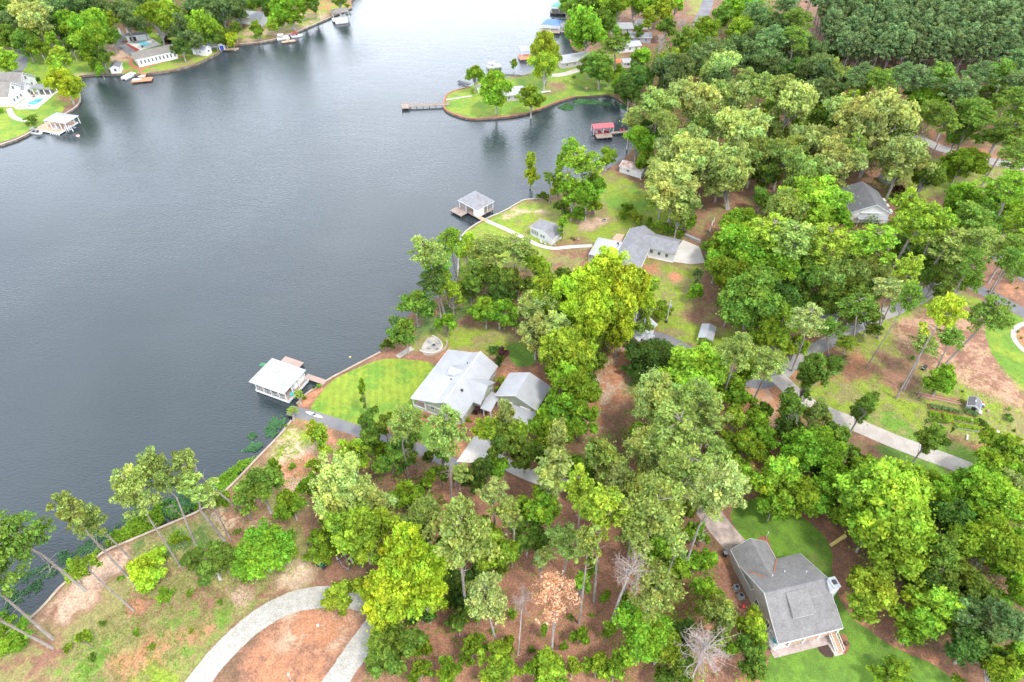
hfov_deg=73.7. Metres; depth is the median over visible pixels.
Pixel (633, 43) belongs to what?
white roofed house
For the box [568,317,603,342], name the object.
leafy tree
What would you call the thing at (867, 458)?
leafy tree
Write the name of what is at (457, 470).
pine tree
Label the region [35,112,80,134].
boathouse
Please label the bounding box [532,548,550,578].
slender tree
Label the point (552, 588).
pine tree
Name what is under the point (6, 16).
leafy tree
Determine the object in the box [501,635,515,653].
leafy tree
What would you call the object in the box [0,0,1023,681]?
ground
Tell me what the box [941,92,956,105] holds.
leafy tree
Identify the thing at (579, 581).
slender tree
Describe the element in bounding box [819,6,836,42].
plantation pine
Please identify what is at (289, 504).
leafy tree
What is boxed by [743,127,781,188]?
oak tree
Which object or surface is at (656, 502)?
pine tree
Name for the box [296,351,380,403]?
seawall
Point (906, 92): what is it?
leafy tree
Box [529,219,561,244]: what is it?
cottage
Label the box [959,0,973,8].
plantation pine
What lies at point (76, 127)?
motorboat
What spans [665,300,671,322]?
utility pole
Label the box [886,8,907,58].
plantation pine
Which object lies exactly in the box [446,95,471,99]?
footpath
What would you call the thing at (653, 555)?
leafy tree
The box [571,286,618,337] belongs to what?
leafy tree
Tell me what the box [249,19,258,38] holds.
leafy tree
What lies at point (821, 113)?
leafy tree
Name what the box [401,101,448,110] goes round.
pier
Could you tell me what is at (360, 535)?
oak tree
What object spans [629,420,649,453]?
leafy tree
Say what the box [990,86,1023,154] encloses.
pine tree
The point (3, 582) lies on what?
pine tree
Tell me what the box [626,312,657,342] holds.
white outbuilding
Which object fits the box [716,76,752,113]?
oak tree
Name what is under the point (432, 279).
pine tree
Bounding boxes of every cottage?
[502,86,524,101]
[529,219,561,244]
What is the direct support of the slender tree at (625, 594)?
on the ground at (298, 646)
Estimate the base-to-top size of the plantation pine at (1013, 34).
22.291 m
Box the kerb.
[1011,322,1023,351]
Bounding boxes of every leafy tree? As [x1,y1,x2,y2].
[0,0,10,10]
[0,9,15,27]
[0,22,17,50]
[0,46,19,71]
[0,610,34,658]
[8,17,23,28]
[8,26,41,61]
[24,37,50,59]
[31,0,62,32]
[38,66,85,104]
[50,24,67,45]
[52,8,72,24]
[57,0,89,14]
[57,21,77,35]
[61,558,90,583]
[62,40,77,60]
[64,21,111,72]
[74,629,92,647]
[83,55,95,72]
[84,0,108,15]
[87,46,114,72]
[94,61,104,78]
[104,0,146,42]
[105,27,123,52]
[125,543,170,597]
[127,0,159,23]
[132,0,181,45]
[136,25,152,39]
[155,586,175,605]
[159,0,174,6]
[166,10,188,40]
[168,4,186,15]
[169,36,191,61]
[169,529,190,547]
[175,27,204,55]
[181,0,209,14]
[184,7,223,49]
[204,30,221,50]
[205,0,247,28]
[213,489,232,510]
[217,28,229,48]
[224,32,237,50]
[226,21,243,41]
[232,0,248,26]
[245,0,257,10]
[249,0,270,16]
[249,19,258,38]
[253,25,264,40]
[265,15,278,35]
[266,0,302,29]
[268,10,284,29]
[272,488,309,521]
[284,8,304,30]
[292,471,317,498]
[295,0,307,20]
[301,523,339,565]
[302,0,319,18]
[304,458,320,475]
[331,0,348,14]
[349,424,384,456]
[350,557,365,567]
[351,570,387,614]
[359,568,421,634]
[362,428,380,449]
[363,621,429,681]
[371,436,413,477]
[374,442,389,455]
[375,520,451,586]
[377,520,418,556]
[379,339,394,350]
[385,316,416,353]
[388,315,399,326]
[389,478,424,513]
[391,288,437,326]
[403,573,451,623]
[405,610,438,627]
[406,658,437,681]
[414,633,434,656]
[415,468,437,493]
[422,448,435,466]
[427,464,449,485]
[431,313,458,337]
[435,269,452,285]
[436,535,449,552]
[436,655,463,681]
[443,566,470,612]
[444,605,470,636]
[453,454,493,495]
[455,580,473,606]
[456,244,479,263]
[456,631,487,666]
[457,274,485,304]
[464,64,484,92]
[464,269,485,292]
[464,561,493,581]
[467,295,497,328]
[474,514,522,573]
[477,638,524,681]
[478,67,513,113]
[478,264,500,292]
[481,282,518,302]
[485,297,516,329]
[490,456,510,481]
[491,563,509,575]
[495,376,505,386]
[497,267,532,294]
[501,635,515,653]
[506,607,518,619]
[507,440,544,472]
[510,58,516,68]
[510,248,538,271]
[512,484,564,525]
[515,82,546,117]
[521,254,552,279]
[523,650,541,678]
[524,164,540,190]
[525,413,548,435]
[527,50,559,90]
[529,268,572,317]
[530,24,562,84]
[533,645,573,681]
[534,436,552,464]
[535,389,588,430]
[536,191,549,201]
[537,354,548,365]
[537,418,576,446]
[544,360,556,376]
[551,264,608,322]
[551,362,603,402]
[552,199,570,215]
[553,265,571,276]
[558,0,566,16]
[559,0,587,16]
[559,640,568,652]
[564,4,608,52]
[564,400,600,442]
[566,205,586,220]
[566,450,598,480]
[567,245,630,296]
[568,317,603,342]
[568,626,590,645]
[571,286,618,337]
[576,57,588,79]
[580,0,602,12]
[580,648,610,681]
[583,336,598,372]
[583,556,599,579]
[584,52,613,89]
[586,199,604,217]
[586,372,600,388]
[586,473,602,498]
[589,349,608,373]
[593,7,617,33]
[596,332,605,348]
[597,0,631,23]
[597,644,630,681]
[598,256,652,330]
[599,146,617,169]
[599,589,611,602]
[603,300,637,356]
[604,68,613,86]
[610,72,621,90]
[611,71,643,111]
[612,64,626,74]
[612,596,678,665]
[618,61,655,104]
[619,359,650,383]
[621,31,631,40]
[622,333,675,372]
[623,123,656,162]
[625,539,662,564]
[628,46,652,64]
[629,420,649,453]
[630,0,648,22]
[633,24,644,39]
[634,279,659,326]
[635,151,653,174]
[640,119,661,140]
[641,6,659,31]
[641,275,661,295]
[646,0,654,6]
[646,521,670,543]
[650,0,677,19]
[650,52,695,91]
[650,534,693,581]
[650,645,695,681]
[653,299,674,318]
[655,15,678,42]
[656,51,667,58]
[657,466,681,475]
[658,338,732,402]
[670,23,707,52]
[670,47,680,54]
[670,614,698,651]
[671,214,697,231]
[672,0,683,19]
[680,500,697,519]
[681,43,707,78]
[682,520,710,546]
[684,547,719,578]
[686,281,704,302]
[688,576,725,617]
[690,479,709,515]
[694,16,720,41]
[695,338,714,347]
[700,241,709,253]
[700,247,729,283]
[701,68,732,85]
[703,245,719,262]
[705,219,751,258]
[706,255,750,289]
[707,623,740,658]
[712,0,736,33]
[714,296,729,326]
[715,260,786,332]
[716,223,786,264]
[717,205,762,230]
[717,368,732,391]
[717,372,758,409]
[718,425,767,464]
[719,31,751,73]
[721,0,751,16]
[724,14,756,37]
[724,456,762,497]
[732,629,769,681]
[734,30,784,87]
[734,603,768,644]
[735,357,759,385]
[739,405,778,442]
[740,0,772,31]
[744,25,765,40]
[745,247,807,282]
[747,398,776,417]
[749,327,773,353]
[750,161,784,188]
[750,453,802,511]
[752,185,772,213]
[753,491,796,520]
[756,55,792,81]
[758,428,783,463]
[759,98,781,115]
[760,108,771,127]
[767,10,800,33]
[770,122,787,138]
[772,280,808,318]
[774,420,803,442]
[777,420,849,477]
[780,28,819,61]
[780,57,810,82]
[781,254,827,298]
[781,333,812,359]
[786,116,807,135]
[791,471,831,518]
[793,47,842,83]
[794,470,837,515]
[800,282,845,314]
[802,76,840,107]
[805,102,837,130]
[806,35,831,58]
[809,463,848,477]
[818,468,850,501]
[822,417,858,458]
[826,489,854,526]
[827,46,846,61]
[830,272,883,327]
[832,455,939,564]
[833,82,848,96]
[839,65,854,83]
[842,503,947,591]
[843,89,860,97]
[844,452,880,469]
[844,561,899,630]
[845,444,865,463]
[845,508,862,552]
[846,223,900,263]
[846,561,872,592]
[848,64,884,97]
[858,308,884,335]
[865,651,915,681]
[875,241,902,262]
[878,456,903,465]
[882,217,913,235]
[888,602,947,649]
[891,564,950,592]
[892,231,909,248]
[896,237,944,277]
[898,233,932,260]
[900,584,966,629]
[902,84,933,109]
[904,159,947,192]
[905,460,943,481]
[909,88,946,120]
[916,481,937,513]
[917,264,951,297]
[921,362,961,395]
[928,496,977,545]
[928,551,1005,598]
[929,240,966,270]
[930,480,958,525]
[937,624,1012,678]
[938,145,994,185]
[939,461,1016,519]
[940,609,973,635]
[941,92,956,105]
[942,176,988,214]
[943,510,1023,574]
[950,672,966,681]
[951,91,983,112]
[951,205,970,228]
[961,584,1001,612]
[972,446,1006,473]
[974,426,1023,463]
[976,194,1005,242]
[977,81,1009,110]
[980,650,1023,681]
[981,184,1019,204]
[982,526,1023,576]
[987,478,1023,527]
[991,639,1023,681]
[995,569,1023,607]
[996,198,1023,240]
[1000,459,1023,490]
[1006,108,1023,135]
[1011,266,1023,282]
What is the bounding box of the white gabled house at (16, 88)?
[0,72,57,108]
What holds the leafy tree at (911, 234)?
on the ground at (298, 646)
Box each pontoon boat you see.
[121,72,135,79]
[206,42,218,47]
[277,33,289,40]
[335,19,347,23]
[486,62,501,68]
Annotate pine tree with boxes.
[0,509,86,591]
[0,545,54,640]
[0,616,54,649]
[46,490,135,586]
[67,553,134,611]
[72,502,131,558]
[109,463,182,569]
[131,445,196,546]
[170,447,252,519]
[175,469,227,542]
[197,486,231,540]
[386,404,424,479]
[406,234,448,313]
[416,268,447,317]
[421,253,452,307]
[421,492,503,605]
[425,403,470,502]
[435,227,469,281]
[452,462,473,495]
[464,570,508,639]
[465,232,508,271]
[466,258,483,301]
[474,476,509,524]
[486,494,522,563]
[494,232,536,294]
[531,570,580,651]
[542,521,584,574]
[543,172,555,203]
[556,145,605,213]
[558,463,599,557]
[560,137,579,179]
[571,482,633,602]
[574,523,602,624]
[583,48,610,82]
[599,35,630,70]
[609,468,686,589]
[613,515,646,592]
[626,558,688,625]
[630,535,653,590]
[633,85,680,131]
[641,400,715,460]
[649,109,678,152]
[656,443,717,515]
[661,530,688,593]
[678,376,724,443]
[679,460,747,582]
[696,36,724,60]
[696,399,733,451]
[697,435,732,511]
[708,78,732,109]
[710,331,759,389]
[735,66,757,89]
[743,211,795,251]
[748,71,776,107]
[750,345,790,397]
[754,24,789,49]
[767,73,798,136]
[770,219,820,281]
[773,0,801,11]
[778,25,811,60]
[781,8,813,29]
[785,301,828,371]
[803,222,857,292]
[814,316,850,357]
[828,354,849,368]
[834,335,861,360]
[835,291,881,341]
[841,132,870,181]
[844,61,874,97]
[865,68,896,92]
[865,280,926,367]
[869,274,908,339]
[881,210,909,262]
[881,252,925,324]
[887,61,919,93]
[887,199,956,278]
[888,186,926,238]
[895,292,969,398]
[903,328,938,390]
[904,63,940,105]
[911,207,960,279]
[917,99,950,137]
[918,61,959,125]
[918,224,975,285]
[923,261,970,300]
[929,105,964,159]
[929,323,965,383]
[935,75,981,141]
[944,200,998,270]
[945,294,1017,364]
[948,268,984,297]
[954,96,1001,150]
[954,246,988,293]
[955,226,1005,295]
[960,60,1001,86]
[973,126,1018,182]
[976,168,1023,243]
[981,116,1023,185]
[983,233,1023,302]
[984,57,1021,99]
[984,246,1023,304]
[987,204,1023,282]
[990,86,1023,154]
[993,69,1023,127]
[996,138,1023,176]
[997,48,1023,110]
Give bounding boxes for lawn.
[0,100,63,141]
[147,52,216,71]
[311,359,434,426]
[415,420,439,447]
[506,343,535,366]
[730,500,951,681]
[973,298,1023,384]
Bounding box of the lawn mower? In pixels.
[316,561,327,569]
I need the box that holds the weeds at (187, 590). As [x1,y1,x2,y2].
[73,441,313,681]
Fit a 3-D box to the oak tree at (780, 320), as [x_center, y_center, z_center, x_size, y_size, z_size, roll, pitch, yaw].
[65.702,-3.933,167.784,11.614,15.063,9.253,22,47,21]
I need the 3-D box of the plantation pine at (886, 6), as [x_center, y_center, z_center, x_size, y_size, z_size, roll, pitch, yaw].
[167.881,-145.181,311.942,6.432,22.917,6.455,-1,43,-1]
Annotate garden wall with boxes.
[419,335,442,353]
[423,340,447,356]
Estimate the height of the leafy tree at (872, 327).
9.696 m
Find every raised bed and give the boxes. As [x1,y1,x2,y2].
[916,392,962,404]
[924,402,963,414]
[925,418,948,424]
[929,410,940,418]
[941,411,954,422]
[953,414,979,424]
[953,422,983,431]
[964,408,978,417]
[978,417,989,430]
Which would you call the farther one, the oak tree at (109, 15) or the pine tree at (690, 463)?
the oak tree at (109, 15)
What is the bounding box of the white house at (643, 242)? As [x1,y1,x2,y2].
[588,225,680,267]
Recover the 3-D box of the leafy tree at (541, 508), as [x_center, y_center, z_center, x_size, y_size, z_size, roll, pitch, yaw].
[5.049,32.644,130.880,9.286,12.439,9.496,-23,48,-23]
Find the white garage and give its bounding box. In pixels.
[495,372,550,424]
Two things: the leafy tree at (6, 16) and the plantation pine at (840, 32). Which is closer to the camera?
the plantation pine at (840, 32)
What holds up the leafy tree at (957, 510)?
on the ground at (298, 646)
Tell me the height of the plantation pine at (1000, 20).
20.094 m
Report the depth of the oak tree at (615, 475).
129.00 m
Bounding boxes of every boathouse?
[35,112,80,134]
[249,356,326,402]
[330,8,348,22]
[450,191,494,223]
[518,46,532,60]
[540,19,563,32]
[550,2,567,14]
[591,122,627,139]
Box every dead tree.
[512,585,531,655]
[609,549,655,623]
[654,33,666,55]
[673,623,740,681]
[675,18,689,46]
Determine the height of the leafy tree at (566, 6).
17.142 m
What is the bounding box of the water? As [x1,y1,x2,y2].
[0,0,632,624]
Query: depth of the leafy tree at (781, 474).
132.42 m
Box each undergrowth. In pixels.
[57,0,259,28]
[357,446,446,539]
[428,266,525,316]
[525,338,613,443]
[597,393,723,508]
[610,567,750,681]
[635,0,931,193]
[717,225,893,316]
[776,438,1022,681]
[842,79,1012,121]
[854,170,914,264]
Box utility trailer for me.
[336,552,348,569]
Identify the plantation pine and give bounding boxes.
[812,0,820,32]
[815,0,833,36]
[816,0,832,35]
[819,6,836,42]
[819,10,828,40]
[822,3,838,41]
[823,25,838,45]
[825,10,842,32]
[828,22,844,36]
[830,30,851,56]
[831,0,844,9]
[831,28,843,49]
[834,26,851,49]
[838,14,846,22]
[841,31,859,68]
[841,32,861,78]
[842,0,855,16]
[842,6,849,15]
[845,15,858,30]
[846,16,866,65]
[849,26,866,63]
[849,31,864,64]
[850,39,871,84]
[851,10,860,22]
[852,0,864,12]
[855,26,873,65]
[856,31,874,65]
[857,43,872,61]
[859,4,874,18]
[862,21,876,61]
[865,16,871,25]
[866,14,884,55]
[868,11,883,25]
[868,33,891,65]
[869,0,881,11]
[869,21,888,65]
[870,36,884,66]
[871,29,884,64]
[877,0,894,18]
[877,9,901,59]
[879,23,898,68]
[880,31,900,68]
[882,9,896,22]
[883,5,896,21]
[885,29,906,67]
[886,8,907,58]
[886,22,908,63]
[888,16,908,63]
[895,18,916,62]
[895,34,915,64]
[897,29,914,64]
[899,0,906,8]
[899,5,909,15]
[900,23,923,65]
[901,0,912,7]
[906,24,927,61]
[906,35,923,62]
[908,7,918,18]
[910,14,932,60]
[911,9,921,20]
[912,33,927,65]
[915,2,925,11]
[915,41,931,70]
[918,0,929,8]
[920,8,934,17]
[921,26,936,64]
[923,1,937,17]
[924,32,945,64]
[925,9,935,19]
[925,24,945,65]
[926,15,945,58]
[927,0,943,34]
[930,40,951,63]
[933,14,956,61]
[933,29,955,67]
[937,1,950,17]
[945,4,960,20]
[948,33,965,61]
[949,0,959,7]
[952,19,969,34]
[955,33,976,73]
[955,45,976,71]
[956,6,972,20]
[956,16,966,25]
[957,8,983,59]
[957,25,981,73]
[958,8,969,19]
[958,21,982,64]
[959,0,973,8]
[967,21,991,66]
[970,27,996,72]
[971,43,990,74]
[974,10,999,57]
[976,23,997,60]
[980,9,990,21]
[981,16,1008,60]
[981,47,1003,81]
[982,4,993,9]
[982,40,1004,75]
[984,12,1009,58]
[988,21,1007,59]
[989,28,1006,60]
[992,17,1021,62]
[995,25,1018,61]
[996,1,1013,15]
[997,28,1019,62]
[1002,36,1023,60]
[1011,5,1023,23]
[1018,24,1023,43]
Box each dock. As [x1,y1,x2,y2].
[131,73,152,83]
[281,38,295,43]
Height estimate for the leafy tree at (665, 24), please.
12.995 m
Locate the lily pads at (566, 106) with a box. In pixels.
[558,103,574,109]
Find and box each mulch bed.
[126,44,138,50]
[818,645,833,657]
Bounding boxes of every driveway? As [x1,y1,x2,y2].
[117,30,136,55]
[185,586,373,681]
[286,406,459,469]
[457,419,529,462]
[498,454,569,489]
[652,332,787,388]
[687,495,745,555]
[745,388,779,426]
[770,373,972,471]
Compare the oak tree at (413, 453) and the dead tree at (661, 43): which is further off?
the dead tree at (661, 43)
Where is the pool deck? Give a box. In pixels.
[127,36,160,49]
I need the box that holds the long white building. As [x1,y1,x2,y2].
[130,44,177,66]
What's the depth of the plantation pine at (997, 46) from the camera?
276.71 m
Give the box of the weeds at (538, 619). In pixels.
[372,561,696,681]
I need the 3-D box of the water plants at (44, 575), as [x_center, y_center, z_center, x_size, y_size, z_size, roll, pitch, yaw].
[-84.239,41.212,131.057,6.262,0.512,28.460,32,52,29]
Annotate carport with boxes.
[697,323,716,342]
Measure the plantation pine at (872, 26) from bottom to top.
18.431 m
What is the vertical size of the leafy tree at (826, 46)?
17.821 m
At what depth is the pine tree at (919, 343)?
151.49 m
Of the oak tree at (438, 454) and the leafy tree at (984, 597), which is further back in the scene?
the oak tree at (438, 454)
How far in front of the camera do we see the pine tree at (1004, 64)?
248.23 m
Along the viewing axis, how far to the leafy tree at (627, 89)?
263.14 m
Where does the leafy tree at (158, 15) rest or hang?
on the ground at (298, 646)
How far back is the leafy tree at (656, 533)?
126.07 m
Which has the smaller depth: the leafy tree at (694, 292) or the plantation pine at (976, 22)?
the leafy tree at (694, 292)
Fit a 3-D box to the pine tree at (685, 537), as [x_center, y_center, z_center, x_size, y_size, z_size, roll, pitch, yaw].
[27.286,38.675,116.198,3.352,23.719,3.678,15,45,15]
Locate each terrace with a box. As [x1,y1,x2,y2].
[421,336,441,351]
[613,233,623,241]
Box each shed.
[109,60,122,73]
[191,45,211,55]
[218,43,224,49]
[619,160,647,178]
[621,58,631,67]
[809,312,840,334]
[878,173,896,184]
[965,396,981,411]
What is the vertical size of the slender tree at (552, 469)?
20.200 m
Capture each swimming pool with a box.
[27,98,44,104]
[137,41,150,45]
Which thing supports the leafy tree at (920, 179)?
on the ground at (298, 646)
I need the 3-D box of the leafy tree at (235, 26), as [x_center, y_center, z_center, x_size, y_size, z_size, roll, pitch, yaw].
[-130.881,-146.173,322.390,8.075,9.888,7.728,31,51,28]
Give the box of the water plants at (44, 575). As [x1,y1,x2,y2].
[2,509,143,613]
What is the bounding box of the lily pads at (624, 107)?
[616,103,629,111]
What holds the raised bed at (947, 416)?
on the ground at (298, 646)
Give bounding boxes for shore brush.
[91,508,165,554]
[152,456,254,519]
[161,493,198,517]
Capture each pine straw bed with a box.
[758,536,776,558]
[840,634,849,654]
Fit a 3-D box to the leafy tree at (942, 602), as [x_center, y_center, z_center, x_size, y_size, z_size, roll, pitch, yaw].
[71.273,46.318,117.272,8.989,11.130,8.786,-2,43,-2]
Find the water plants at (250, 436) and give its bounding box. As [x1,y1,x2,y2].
[247,431,257,439]
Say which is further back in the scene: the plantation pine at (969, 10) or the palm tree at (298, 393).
the plantation pine at (969, 10)
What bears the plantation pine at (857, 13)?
on the ground at (298, 646)
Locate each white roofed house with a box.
[232,10,267,25]
[557,51,589,68]
[609,22,633,33]
[615,40,641,52]
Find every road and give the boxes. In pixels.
[12,49,27,71]
[692,0,713,25]
[780,268,973,376]
[913,134,1023,169]
[959,273,1023,317]
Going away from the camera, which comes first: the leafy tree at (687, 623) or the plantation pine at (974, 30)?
the leafy tree at (687, 623)
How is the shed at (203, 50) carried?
on the ground at (298, 646)
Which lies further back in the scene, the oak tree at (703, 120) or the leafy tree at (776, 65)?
the leafy tree at (776, 65)
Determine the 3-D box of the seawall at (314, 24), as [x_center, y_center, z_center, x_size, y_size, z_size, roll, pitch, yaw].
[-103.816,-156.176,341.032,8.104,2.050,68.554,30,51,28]
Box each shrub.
[22,114,37,125]
[62,642,72,653]
[86,652,96,662]
[98,620,105,625]
[116,575,124,580]
[131,627,140,636]
[147,641,156,651]
[161,38,171,43]
[186,589,193,597]
[232,527,241,534]
[288,462,296,469]
[473,406,482,414]
[488,345,499,354]
[495,355,504,366]
[498,346,509,355]
[527,645,536,652]
[566,613,573,620]
[618,209,629,220]
[620,201,630,210]
[626,209,637,220]
[635,214,644,225]
[643,216,654,226]
[650,220,660,228]
[658,222,669,232]
[663,224,675,233]
[674,229,684,238]
[891,184,905,200]
[1003,413,1015,421]
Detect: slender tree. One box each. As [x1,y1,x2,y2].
[44,31,58,48]
[266,457,282,487]
[304,417,333,462]
[358,378,366,408]
[438,276,467,315]
[463,232,474,249]
[469,607,480,624]
[505,538,519,567]
[512,305,520,334]
[523,151,536,187]
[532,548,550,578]
[533,444,573,513]
[540,621,547,639]
[549,171,564,201]
[554,150,563,174]
[555,214,567,240]
[566,656,581,677]
[573,570,590,601]
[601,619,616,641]
[619,591,631,606]
[692,267,704,284]
[796,371,813,400]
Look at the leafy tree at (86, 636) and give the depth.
114.91 m
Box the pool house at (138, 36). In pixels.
[125,31,148,41]
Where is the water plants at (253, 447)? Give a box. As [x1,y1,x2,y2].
[241,440,262,452]
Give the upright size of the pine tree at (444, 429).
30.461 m
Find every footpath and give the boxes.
[6,108,26,121]
[129,58,142,67]
[138,56,185,72]
[395,347,413,357]
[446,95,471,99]
[485,219,592,249]
[551,68,580,76]
[828,644,842,655]
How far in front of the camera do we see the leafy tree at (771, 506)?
131.65 m
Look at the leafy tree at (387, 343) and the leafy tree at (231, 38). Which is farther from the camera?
the leafy tree at (231, 38)
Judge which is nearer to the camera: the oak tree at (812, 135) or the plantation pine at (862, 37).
the oak tree at (812, 135)
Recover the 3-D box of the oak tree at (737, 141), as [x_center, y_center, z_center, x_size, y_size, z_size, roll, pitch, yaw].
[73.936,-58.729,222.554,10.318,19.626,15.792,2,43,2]
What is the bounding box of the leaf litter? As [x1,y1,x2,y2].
[365,487,717,681]
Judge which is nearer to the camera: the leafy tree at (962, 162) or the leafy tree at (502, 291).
the leafy tree at (502, 291)
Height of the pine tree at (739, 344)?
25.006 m
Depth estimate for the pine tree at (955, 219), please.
175.95 m
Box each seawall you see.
[0,94,80,145]
[30,420,291,617]
[80,50,222,76]
[240,7,351,44]
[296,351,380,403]
[443,86,575,119]
[456,198,535,279]
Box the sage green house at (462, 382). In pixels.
[411,349,499,423]
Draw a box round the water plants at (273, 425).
[264,414,286,437]
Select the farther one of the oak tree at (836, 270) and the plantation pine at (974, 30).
the plantation pine at (974, 30)
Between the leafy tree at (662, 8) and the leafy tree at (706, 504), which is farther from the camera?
the leafy tree at (662, 8)
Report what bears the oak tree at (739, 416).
on the ground at (298, 646)
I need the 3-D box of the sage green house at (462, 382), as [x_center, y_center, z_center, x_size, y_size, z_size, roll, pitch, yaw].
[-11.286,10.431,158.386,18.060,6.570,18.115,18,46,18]
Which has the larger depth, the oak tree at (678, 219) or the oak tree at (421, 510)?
the oak tree at (678, 219)
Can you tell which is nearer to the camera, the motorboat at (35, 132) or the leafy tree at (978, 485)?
the leafy tree at (978, 485)
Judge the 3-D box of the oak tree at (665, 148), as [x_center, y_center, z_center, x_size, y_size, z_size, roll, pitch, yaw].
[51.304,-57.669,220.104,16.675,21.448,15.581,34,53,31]
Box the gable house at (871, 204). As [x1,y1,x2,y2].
[838,181,892,225]
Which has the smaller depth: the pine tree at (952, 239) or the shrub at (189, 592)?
the shrub at (189, 592)
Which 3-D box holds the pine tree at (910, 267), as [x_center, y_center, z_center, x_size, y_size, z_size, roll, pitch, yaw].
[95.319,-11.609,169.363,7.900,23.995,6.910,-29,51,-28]
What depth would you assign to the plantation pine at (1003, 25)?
285.22 m
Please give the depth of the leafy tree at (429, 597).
112.36 m
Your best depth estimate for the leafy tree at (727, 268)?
174.69 m
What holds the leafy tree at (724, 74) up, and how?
on the ground at (298, 646)
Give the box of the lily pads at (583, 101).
[573,99,612,105]
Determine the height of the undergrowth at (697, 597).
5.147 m
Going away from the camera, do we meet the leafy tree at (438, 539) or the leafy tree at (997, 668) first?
the leafy tree at (997, 668)
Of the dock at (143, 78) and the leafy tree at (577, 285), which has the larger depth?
the dock at (143, 78)
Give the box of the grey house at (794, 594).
[729,538,844,657]
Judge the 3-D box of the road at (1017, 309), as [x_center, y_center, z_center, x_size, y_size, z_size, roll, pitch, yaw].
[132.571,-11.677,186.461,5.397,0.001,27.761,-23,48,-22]
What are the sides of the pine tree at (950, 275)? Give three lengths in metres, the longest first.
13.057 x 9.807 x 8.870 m
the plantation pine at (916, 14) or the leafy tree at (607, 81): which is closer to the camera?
the leafy tree at (607, 81)
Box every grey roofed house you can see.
[626,31,651,42]
[634,19,652,28]
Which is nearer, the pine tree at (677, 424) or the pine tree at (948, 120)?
the pine tree at (677, 424)
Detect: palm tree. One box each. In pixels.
[286,406,300,420]
[292,388,303,404]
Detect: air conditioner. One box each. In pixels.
[732,584,739,591]
[736,592,744,600]
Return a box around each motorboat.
[29,127,41,133]
[66,125,80,131]
[290,31,302,37]
[592,130,609,133]
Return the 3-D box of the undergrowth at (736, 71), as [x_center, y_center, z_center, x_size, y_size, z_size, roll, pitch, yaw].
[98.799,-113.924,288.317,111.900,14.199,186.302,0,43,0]
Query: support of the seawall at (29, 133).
on the bank at (171, 71)
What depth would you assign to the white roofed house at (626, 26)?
332.01 m
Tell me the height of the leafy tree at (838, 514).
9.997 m
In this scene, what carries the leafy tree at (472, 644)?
on the ground at (298, 646)
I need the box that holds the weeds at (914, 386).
[792,322,1010,444]
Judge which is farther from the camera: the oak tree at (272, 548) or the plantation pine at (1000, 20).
the plantation pine at (1000, 20)
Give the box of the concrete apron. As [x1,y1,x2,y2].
[673,240,704,263]
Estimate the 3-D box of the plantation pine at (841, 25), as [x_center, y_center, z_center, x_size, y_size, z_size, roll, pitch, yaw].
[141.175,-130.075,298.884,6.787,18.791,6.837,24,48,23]
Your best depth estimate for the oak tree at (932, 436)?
136.56 m
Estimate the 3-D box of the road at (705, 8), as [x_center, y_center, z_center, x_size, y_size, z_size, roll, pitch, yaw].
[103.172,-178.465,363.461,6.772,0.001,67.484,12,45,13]
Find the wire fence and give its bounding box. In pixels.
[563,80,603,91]
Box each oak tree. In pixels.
[2,0,57,54]
[7,0,30,7]
[44,45,74,68]
[47,59,71,74]
[66,5,109,35]
[100,8,120,47]
[173,536,240,589]
[229,516,297,583]
[232,465,289,516]
[306,447,376,521]
[318,500,401,567]
[318,576,357,617]
[334,436,371,475]
[356,405,379,428]
[362,480,398,539]
[374,414,388,441]
[388,489,442,543]
[404,430,422,468]
[434,446,448,464]
[469,414,499,443]
[479,415,528,459]
[493,398,521,426]
[507,520,550,555]
[510,417,530,443]
[512,309,545,359]
[516,286,566,318]
[532,310,572,346]
[532,319,594,374]
[543,414,568,456]
[545,360,576,393]
[555,175,584,221]
[572,177,606,221]
[580,435,634,481]
[585,173,605,188]
[593,458,629,511]
[612,25,622,35]
[617,465,667,516]
[619,107,644,148]
[622,415,682,478]
[629,366,689,423]
[633,307,654,333]
[640,152,704,224]
[643,473,694,514]
[644,153,668,171]
[644,200,664,219]
[644,619,687,667]
[653,134,684,165]
[664,123,709,142]
[666,203,694,237]
[667,69,726,122]
[671,127,719,185]
[677,191,704,216]
[685,108,718,139]
[693,589,739,642]
[699,45,741,82]
[700,142,755,209]
[700,145,749,202]
[701,178,748,209]
[709,461,754,496]
[710,102,774,145]
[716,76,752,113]
[722,403,752,430]
[725,130,756,166]
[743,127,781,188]
[756,301,799,348]
[756,325,796,354]
[761,131,810,189]
[761,186,811,225]
[767,74,822,136]
[772,384,806,428]
[777,168,861,230]
[778,143,829,187]
[783,116,847,157]
[794,349,842,401]
[802,396,834,430]
[814,56,850,80]
[814,133,868,189]
[815,249,858,287]
[817,86,854,131]
[819,205,855,231]
[833,85,928,177]
[840,126,894,170]
[842,247,894,283]
[849,390,880,432]
[871,133,939,202]
[880,107,924,168]
[909,422,952,463]
[918,74,950,95]
[924,529,963,573]
[942,107,981,150]
[951,593,1023,646]
[1004,468,1023,491]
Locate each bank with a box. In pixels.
[17,0,352,140]
[444,14,633,119]
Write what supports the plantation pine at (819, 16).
on the ground at (298, 646)
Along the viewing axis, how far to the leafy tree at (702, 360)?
148.49 m
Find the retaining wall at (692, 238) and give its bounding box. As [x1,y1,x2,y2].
[683,233,700,242]
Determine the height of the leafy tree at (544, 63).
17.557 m
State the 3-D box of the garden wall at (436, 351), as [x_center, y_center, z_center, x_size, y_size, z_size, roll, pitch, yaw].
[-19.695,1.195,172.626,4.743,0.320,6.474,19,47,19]

